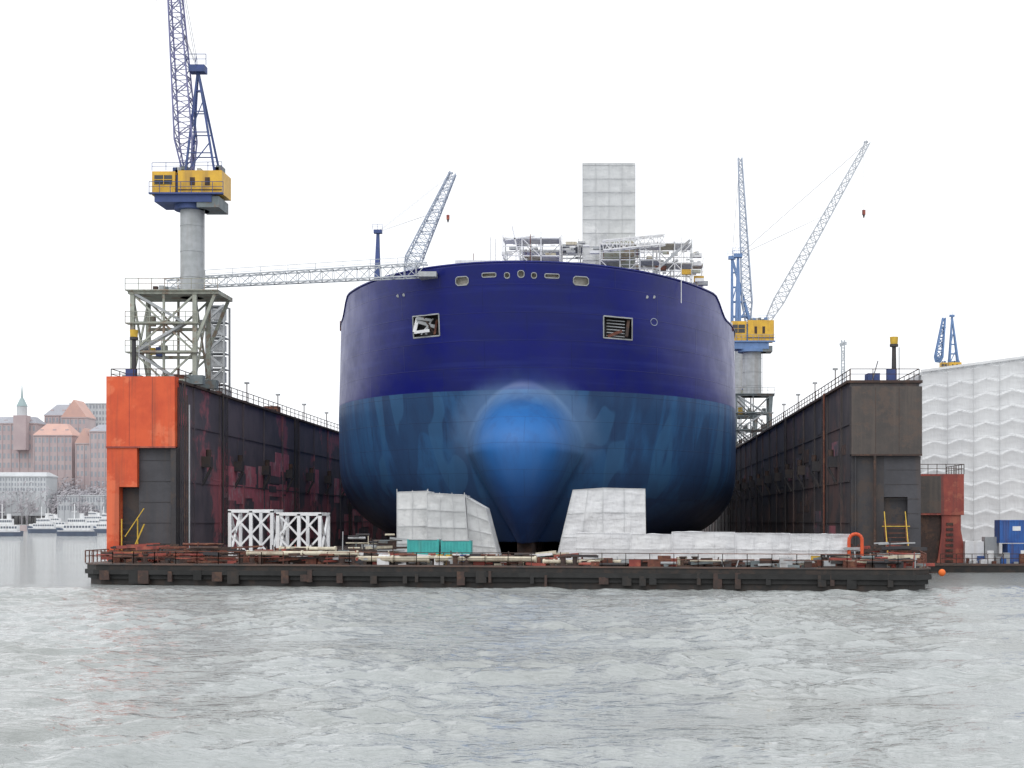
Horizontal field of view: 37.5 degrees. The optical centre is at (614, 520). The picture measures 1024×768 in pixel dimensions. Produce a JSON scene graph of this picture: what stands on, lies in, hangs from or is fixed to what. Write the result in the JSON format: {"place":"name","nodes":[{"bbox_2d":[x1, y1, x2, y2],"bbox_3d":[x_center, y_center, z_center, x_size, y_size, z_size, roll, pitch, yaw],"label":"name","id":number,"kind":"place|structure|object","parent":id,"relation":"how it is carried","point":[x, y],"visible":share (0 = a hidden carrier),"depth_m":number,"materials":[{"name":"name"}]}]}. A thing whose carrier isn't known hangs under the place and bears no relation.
{"place":"outdoors","nodes":[
{"label":"outdoors","id":0,"kind":"place"},
{"bbox_2d":[0,516,43,524],"bbox_3d":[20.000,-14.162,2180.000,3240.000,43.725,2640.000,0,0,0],"label":"hillside ground","id":1,"kind":"structure","parent":0,"point":[16,520],"depth_m":911.45,"materials":[{"name":"grey"}]},
{"bbox_2d":[0,424,44,471],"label":"walls","id":2,"kind":"structure","parent":1,"relation":"on","point":[6,450],"depth_m":960.00,"materials":[{"name":"brick"}]},
{"bbox_2d":[2,424,27,471],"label":"pilasters","id":3,"kind":"object","parent":2,"relation":"attached to","point":[10,453],"visible":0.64,"depth_m":959.70,"materials":[{"name":"stone"}]},
{"bbox_2d":[0,426,34,467],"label":"windows","id":4,"kind":"structure","parent":2,"relation":"attached to","point":[8,447],"depth_m":959.95,"materials":[{"name":"grey glass"}]},
{"bbox_2d":[13,389,30,449],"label":"tower","id":5,"kind":"structure","parent":2,"relation":"on","point":[21,419],"depth_m":954.00,"materials":[{"name":"brick"}]},
{"bbox_2d":[0,477,56,515],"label":"walls","id":6,"kind":"structure","parent":1,"relation":"on","point":[50,483],"depth_m":885.00,"materials":[{"name":"paint"}]},
{"bbox_2d":[4,477,40,515],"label":"pilasters","id":7,"kind":"object","parent":6,"relation":"attached to","point":[22,494],"visible":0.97,"depth_m":884.70,"materials":[{"name":"stone"}]},
{"bbox_2d":[0,478,44,490],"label":"windows","id":8,"kind":"structure","parent":6,"relation":"attached to","point":[23,483],"depth_m":884.95,"materials":[{"name":"grey glass"}]},
{"bbox_2d":[0,476,57,477],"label":"cornice","id":9,"kind":"structure","parent":6,"relation":"on","point":[29,476],"depth_m":884.50,"materials":[{"name":"stone"}]},
{"bbox_2d":[0,472,57,476],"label":"roof","id":10,"kind":"structure","parent":9,"relation":"on","point":[26,474],"depth_m":888.98,"materials":[{"name":"metal"}]},
{"bbox_2d":[45,416,60,423],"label":"walls","id":11,"kind":"structure","parent":1,"relation":"on","point":[48,417],"depth_m":985.00,"materials":[{"name":"brick"}]},
{"bbox_2d":[46,418,60,421],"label":"windows","id":12,"kind":"structure","parent":11,"relation":"attached to","point":[53,419],"depth_m":984.95,"materials":[{"name":"grey glass"}]},
{"bbox_2d":[0,475,106,524],"bbox_3d":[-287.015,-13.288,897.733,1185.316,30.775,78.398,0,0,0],"label":"distant trees","id":13,"kind":"object","parent":1,"relation":"on","point":[67,490],"visible":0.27,"depth_m":879.06,"materials":[{"name":"grey plant"}]},
{"bbox_2d":[33,424,79,490],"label":"brick townhouse","id":14,"kind":"structure","parent":1,"relation":"on","point":[54,449],"depth_m":935.00,"materials":[{"name":"brick"}]},
{"bbox_2d":[35,438,70,469],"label":"windows","id":15,"kind":"structure","parent":14,"relation":"in","point":[35,438],"depth_m":934.99,"materials":[{"name":"grey glass"}]},
{"bbox_2d":[62,418,95,432],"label":"walls","id":16,"kind":"structure","parent":1,"relation":"on","point":[90,424],"depth_m":980.00,"materials":[{"name":"brick"}]},
{"bbox_2d":[63,420,84,431],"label":"windows","id":17,"kind":"structure","parent":16,"relation":"attached to","point":[75,423],"depth_m":979.95,"materials":[{"name":"grey glass"}]},
{"bbox_2d":[61,417,96,419],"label":"cornice","id":18,"kind":"structure","parent":16,"relation":"on","point":[78,417],"depth_m":979.50,"materials":[{"name":"stone"}]},
{"bbox_2d":[61,400,95,418],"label":"roof","id":19,"kind":"structure","parent":18,"relation":"on","point":[76,408],"depth_m":979.50,"materials":[{"name":"tile"}]},
{"bbox_2d":[76,444,88,492],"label":"walls","id":20,"kind":"structure","parent":1,"relation":"on","point":[80,468],"depth_m":928.00,"materials":[{"name":"brick"}]},
{"bbox_2d":[75,444,83,492],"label":"pilasters","id":21,"kind":"object","parent":20,"relation":"attached to","point":[83,465],"visible":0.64,"depth_m":927.70,"materials":[{"name":"brick"}]},
{"bbox_2d":[77,446,86,475],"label":"windows","id":22,"kind":"structure","parent":20,"relation":"attached to","point":[81,463],"depth_m":927.95,"materials":[{"name":"grey glass"}]},
{"bbox_2d":[75,428,90,442],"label":"roof","id":23,"kind":"structure","parent":20,"relation":"on","point":[83,437],"depth_m":927.50,"materials":[{"name":"tile"}]},
{"bbox_2d":[59,496,106,523],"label":"walls","id":24,"kind":"structure","parent":1,"relation":"on","point":[66,512],"depth_m":880.00,"materials":[{"name":"stone"}]},
{"bbox_2d":[57,496,98,521],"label":"pilasters","id":25,"kind":"object","parent":24,"relation":"attached to","point":[75,506],"visible":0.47,"depth_m":879.70,"materials":[{"name":"stone"}]},
{"bbox_2d":[59,498,102,509],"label":"windows","id":26,"kind":"structure","parent":24,"relation":"attached to","point":[82,501],"depth_m":879.95,"materials":[{"name":"grey glass"}]},
{"bbox_2d":[57,495,106,495],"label":"cornice","id":27,"kind":"structure","parent":24,"relation":"on","point":[83,495],"depth_m":879.50,"materials":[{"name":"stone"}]},
{"bbox_2d":[89,425,106,490],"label":"brick warehouse","id":28,"kind":"structure","parent":1,"relation":"on","point":[97,456],"depth_m":925.00,"materials":[{"name":"brick"}]},
{"bbox_2d":[91,434,106,490],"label":"windows","id":29,"kind":"structure","parent":28,"relation":"in","point":[91,434],"depth_m":925.00,"materials":[{"name":"grey glass"}]},
{"bbox_2d":[86,404,105,424],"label":"walls","id":30,"kind":"structure","parent":0,"point":[98,415],"depth_m":1010.00,"materials":[{"name":"stone"}]},
{"bbox_2d":[69,404,101,424],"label":"pilasters","id":31,"kind":"object","parent":30,"relation":"attached to","point":[95,412],"visible":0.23,"depth_m":1009.70,"materials":[{"name":"stone"}]},
{"bbox_2d":[87,405,103,425],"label":"windows","id":32,"kind":"structure","parent":30,"relation":"attached to","point":[97,413],"depth_m":1009.95,"materials":[{"name":"grey glass"}]},
{"bbox_2d":[0,531,1023,767],"bbox_3d":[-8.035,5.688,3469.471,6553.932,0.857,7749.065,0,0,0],"label":"water","id":33,"kind":"structure","parent":0,"point":[931,675],"depth_m":55.14,"materials":[{"name":"grey liquid"}]},
{"bbox_2d":[0,504,22,535],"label":"harbour ferry","id":34,"kind":"object","parent":33,"relation":"on","point":[8,527],"visible":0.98,"depth_m":558.71,"materials":[{"name":"white paint"}]},
{"bbox_2d":[0,520,16,528],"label":"windows","id":35,"kind":"structure","parent":34,"relation":"in","point":[2,527],"depth_m":558.72,"materials":[{"name":"grey glass"}]},
{"bbox_2d":[20,525,28,530],"bbox_3d":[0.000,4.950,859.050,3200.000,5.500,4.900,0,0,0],"label":"quay wall","id":36,"kind":"structure","parent":33,"relation":"in","point":[23,527],"depth_m":857.00,"materials":[{"name":"brick"}]},
{"bbox_2d":[27,507,55,532],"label":"harbour ferry","id":37,"kind":"object","parent":33,"relation":"on","point":[43,525],"visible":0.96,"depth_m":698.66,"materials":[{"name":"white paint"}]},
{"bbox_2d":[33,519,53,525],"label":"windows","id":38,"kind":"structure","parent":37,"relation":"in","point":[36,519],"depth_m":698.57,"materials":[{"name":"grey glass"}]},
{"bbox_2d":[29,513,66,527],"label":"harbour ferry","id":39,"kind":"object","parent":33,"relation":"on","point":[56,520],"visible":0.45,"depth_m":850.12,"materials":[{"name":"white paint"}]},
{"bbox_2d":[56,504,96,535],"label":"harbour ferry","id":40,"kind":"object","parent":33,"relation":"on","point":[74,526],"visible":0.95,"depth_m":568.58,"materials":[{"name":"white paint"}]},
{"bbox_2d":[64,520,89,527],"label":"windows","id":41,"kind":"structure","parent":40,"relation":"in","point":[68,520],"depth_m":568.49,"materials":[{"name":"grey glass"}]},
{"bbox_2d":[84,511,101,525],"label":"harbour ferry","id":42,"kind":"object","parent":33,"relation":"on","point":[92,517],"visible":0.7,"depth_m":848.23,"materials":[{"name":"white paint"}]},
{"bbox_2d":[93,507,106,532],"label":"harbour ferry","id":43,"kind":"object","parent":33,"relation":"on","point":[100,526],"visible":0.66,"depth_m":698.84,"materials":[{"name":"white paint"}]},
{"bbox_2d":[85,329,931,591],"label":"floating dock","id":44,"kind":"object","parent":33,"relation":"on","point":[187,462],"visible":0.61,"depth_m":144.30,"materials":[{"name":"metal"}]},
{"bbox_2d":[127,554,151,562],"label":"mooring bollard","id":45,"kind":"object","parent":44,"relation":"on","point":[145,558],"visible":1,"depth_m":134.27,"materials":[{"name":"metal"}]},
{"bbox_2d":[101,542,236,561],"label":"rusty steel pile","id":46,"kind":"object","parent":44,"relation":"on","point":[109,559],"visible":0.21,"depth_m":138.41,"materials":[{"name":"brown metal"}]},
{"bbox_2d":[122,0,232,388],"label":"harbour crane","id":47,"kind":"object","parent":44,"relation":"on","point":[191,195],"visible":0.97,"depth_m":150.91,"materials":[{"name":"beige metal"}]},
{"bbox_2d":[205,304,230,395],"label":"access stair tower","id":48,"kind":"structure","parent":44,"relation":"on","point":[218,351],"depth_m":169.20,"materials":[{"name":"grey metal"}]},
{"bbox_2d":[96,544,377,563],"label":"rusty steel pile","id":49,"kind":"object","parent":44,"relation":"on","point":[201,557],"visible":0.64,"depth_m":134.72,"materials":[{"name":"brown metal"}]},
{"bbox_2d":[234,554,258,563],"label":"mooring bollard","id":50,"kind":"object","parent":44,"relation":"on","point":[252,560],"visible":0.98,"depth_m":132.29,"materials":[{"name":"metal"}]},
{"bbox_2d":[228,509,282,555],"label":"white steel frame","id":51,"kind":"object","parent":44,"relation":"on","point":[240,519],"visible":0.6,"depth_m":140.94,"materials":[{"name":"paint"}]},
{"bbox_2d":[246,550,358,563],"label":"deck pipe","id":52,"kind":"object","parent":44,"relation":"on","point":[314,553],"visible":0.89,"depth_m":131.91,"materials":[{"name":"metal"}]},
{"bbox_2d":[276,512,329,547],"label":"white steel frame","id":53,"kind":"object","parent":44,"relation":"on","point":[323,530],"visible":0.62,"depth_m":138.94,"materials":[{"name":"paint"}]},
{"bbox_2d":[279,546,336,563],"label":"deck pipe","id":54,"kind":"object","parent":44,"relation":"on","point":[334,548],"visible":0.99,"depth_m":132.54,"materials":[{"name":"beige metal"}]},
{"bbox_2d":[336,555,358,564],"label":"mooring bollard","id":55,"kind":"object","parent":44,"relation":"on","point":[342,559],"visible":1,"depth_m":130.47,"materials":[{"name":"metal"}]},
{"bbox_2d":[338,532,406,555],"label":"deck gear pile","id":56,"kind":"object","parent":44,"relation":"on","point":[373,546],"visible":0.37,"depth_m":141.12,"materials":[{"name":"black metal"}]},
{"bbox_2d":[355,555,430,564],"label":"deck pipe","id":57,"kind":"object","parent":44,"relation":"on","point":[392,558],"visible":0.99,"depth_m":129.94,"materials":[{"name":"beige metal"}]},
{"bbox_2d":[372,171,456,276],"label":"harbour crane","id":58,"kind":"object","parent":44,"relation":"on","point":[377,232],"visible":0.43,"depth_m":299.40,"materials":[{"name":"grey metal"}]},
{"bbox_2d":[407,539,441,554],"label":"teal container","id":59,"kind":"object","parent":44,"relation":"on","point":[423,545],"visible":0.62,"depth_m":134.95,"materials":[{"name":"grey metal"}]},
{"bbox_2d":[397,490,501,555],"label":"tarpaulin enclosure","id":60,"kind":"object","parent":44,"relation":"on","point":[427,515],"visible":0.73,"depth_m":142.99,"materials":[{"name":"white fabric"}]},
{"bbox_2d":[441,540,472,554],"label":"teal container","id":61,"kind":"object","parent":44,"relation":"on","point":[457,545],"visible":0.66,"depth_m":134.95,"materials":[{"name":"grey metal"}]},
{"bbox_2d":[319,550,597,565],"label":"deck gear pile","id":62,"kind":"object","parent":44,"relation":"on","point":[333,560],"visible":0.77,"depth_m":129.33,"materials":[{"name":"grey paint"}]},
{"bbox_2d":[449,555,472,564],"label":"mooring bollard","id":63,"kind":"object","parent":44,"relation":"on","point":[466,562],"visible":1,"depth_m":128.51,"materials":[{"name":"metal"}]},
{"bbox_2d":[378,541,559,553],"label":"keel blocks","id":64,"kind":"structure","parent":44,"relation":"on","point":[535,547],"depth_m":168.00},
{"bbox_2d":[339,260,735,542],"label":"ship","id":65,"kind":"object","parent":64,"relation":"on","point":[521,400],"visible":0.96,"depth_m":159.64,"materials":[{"name":"paint"}]},
{"bbox_2d":[165,256,437,288],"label":"gangway truss","id":66,"kind":"object","parent":65,"relation":"on","point":[423,275],"visible":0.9,"depth_m":153.52,"materials":[{"name":"grey metal"}]},
{"bbox_2d":[340,226,733,330],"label":"deck scaffolding","id":67,"kind":"object","parent":65,"relation":"on","point":[618,252],"visible":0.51,"depth_m":162.95,"materials":[{"name":"grey metal"}]},
{"bbox_2d":[582,163,634,267],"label":"wrapped scaffold tower","id":68,"kind":"structure","parent":65,"relation":"on","point":[608,200],"depth_m":165.62,"materials":[{"name":"white plastic"}]},
{"bbox_2d":[435,555,536,565],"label":"deck pipe","id":69,"kind":"object","parent":44,"relation":"on","point":[527,559],"visible":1,"depth_m":128.14,"materials":[{"name":"beige metal"}]},
{"bbox_2d":[557,556,580,565],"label":"mooring bollard","id":70,"kind":"object","parent":44,"relation":"on","point":[574,560],"visible":1,"depth_m":126.69,"materials":[{"name":"metal"}]},
{"bbox_2d":[543,559,620,565],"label":"deck pipe","id":71,"kind":"object","parent":44,"relation":"on","point":[552,562],"visible":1,"depth_m":127.07,"materials":[{"name":"metal"}]},
{"bbox_2d":[557,488,645,559],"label":"tarpaulin enclosure","id":72,"kind":"object","parent":44,"relation":"on","point":[607,510],"visible":0.78,"depth_m":142.82,"materials":[{"name":"white fabric"}]},
{"bbox_2d":[677,556,697,566],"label":"mooring bollard","id":73,"kind":"object","parent":44,"relation":"on","point":[682,564],"visible":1,"depth_m":124.66,"materials":[{"name":"metal"}]},
{"bbox_2d":[579,556,814,567],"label":"deck gear pile","id":74,"kind":"object","parent":44,"relation":"on","point":[780,562],"visible":0.98,"depth_m":124.47,"materials":[{"name":"grey paint"}]},
{"bbox_2d":[575,531,849,560],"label":"covered pipe rack","id":75,"kind":"object","parent":44,"relation":"on","point":[757,546],"visible":0.77,"depth_m":129.90,"materials":[{"name":"white fabric"}]},
{"bbox_2d":[728,157,759,443],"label":"harbour crane","id":76,"kind":"object","parent":44,"relation":"on","point":[739,368],"visible":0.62,"depth_m":329.18,"materials":[{"name":"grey metal"}]},
{"bbox_2d":[731,140,870,445],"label":"harbour crane","id":77,"kind":"object","parent":44,"relation":"on","point":[754,338],"visible":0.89,"depth_m":283.46,"materials":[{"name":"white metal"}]},
{"bbox_2d":[818,557,842,567],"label":"mooring bollard","id":78,"kind":"object","parent":44,"relation":"on","point":[825,558],"visible":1,"depth_m":122.30,"materials":[{"name":"grey metal"}]},
{"bbox_2d":[839,340,846,382],"bbox_3d":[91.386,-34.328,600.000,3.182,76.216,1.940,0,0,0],"label":"lattice mast","id":79,"kind":"object","parent":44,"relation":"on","point":[843,343],"visible":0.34,"depth_m":599.22,"materials":[{"name":"grey metal"}]},
{"bbox_2d":[847,532,863,555],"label":"orange pipe bend","id":80,"kind":"object","parent":44,"relation":"on","point":[851,535],"visible":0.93,"depth_m":125.87,"materials":[{"name":"paint"}]},
{"bbox_2d":[807,551,934,567],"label":"deck gear pile","id":81,"kind":"object","parent":44,"relation":"on","point":[885,563],"visible":0.9,"depth_m":122.22,"materials":[{"name":"grey paint"}]},
{"bbox_2d":[843,538,926,559],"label":"rusty steel pile","id":82,"kind":"object","parent":44,"relation":"on","point":[898,549],"visible":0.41,"depth_m":126.22,"materials":[{"name":"brown metal"}]},
{"bbox_2d":[929,569,945,575],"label":"orange fender ball","id":83,"kind":"object","parent":44,"relation":"attached to","point":[941,572],"visible":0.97,"depth_m":121.83,"materials":[{"name":"orange plastic"}]},
{"bbox_2d":[928,554,1023,572],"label":"work pontoon","id":84,"kind":"object","parent":33,"relation":"on","point":[978,568],"depth_m":166.00,"materials":[{"name":"metal"}]},
{"bbox_2d":[921,464,963,562],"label":"red dock tower","id":85,"kind":"structure","parent":84,"relation":"on","point":[942,503],"depth_m":170.10,"materials":[{"name":"red metal"}]},
{"bbox_2d":[906,356,1023,553],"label":"tarpaulin covered shed","id":86,"kind":"structure","parent":84,"relation":"on","point":[973,418],"depth_m":189.94,"materials":[{"name":"white plastic"}]},
{"bbox_2d":[940,537,1023,563],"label":"deck gear pile","id":87,"kind":"object","parent":84,"relation":"on","point":[985,550],"visible":0.98,"depth_m":169.50,"materials":[{"name":"white paint"}]},
{"bbox_2d":[994,520,1023,542],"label":"shipping container","id":88,"kind":"object","parent":87,"relation":"on","point":[1008,531],"visible":1,"depth_m":167.95,"materials":[{"name":"blue metal"}]},
{"bbox_2d":[1002,544,1023,562],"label":"shipping container","id":89,"kind":"object","parent":84,"relation":"on","point":[1014,550],"visible":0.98,"depth_m":167.35,"materials":[{"name":"blue metal"}]},
{"bbox_2d":[0,0,1023,442],"label":"sky","id":90,"kind":"structure","parent":0,"point":[330,119],"materials":[{"name":"white"}]},
{"bbox_2d":[934,312,961,366],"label":"harbour crane","id":91,"kind":"object","parent":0,"point":[939,358],"visible":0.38,"depth_m":519.14,"materials":[{"name":"blue metal"}]},
{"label":"cornice","id":92,"kind":"object","parent":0,"visible":0},
{"bbox_2d":[0,417,45,424],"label":"roof","id":93,"kind":"structure","parent":92,"relation":"on","point":[34,419],"depth_m":963.73,"materials":[{"name":"stone"}]},
{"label":"cornice","id":94,"kind":"object","parent":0,"visible":0},
{"bbox_2d":[44,405,68,414],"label":"roof","id":95,"kind":"structure","parent":94,"relation":"on","point":[57,409],"depth_m":987.37,"materials":[{"name":"stone"}]}
]}

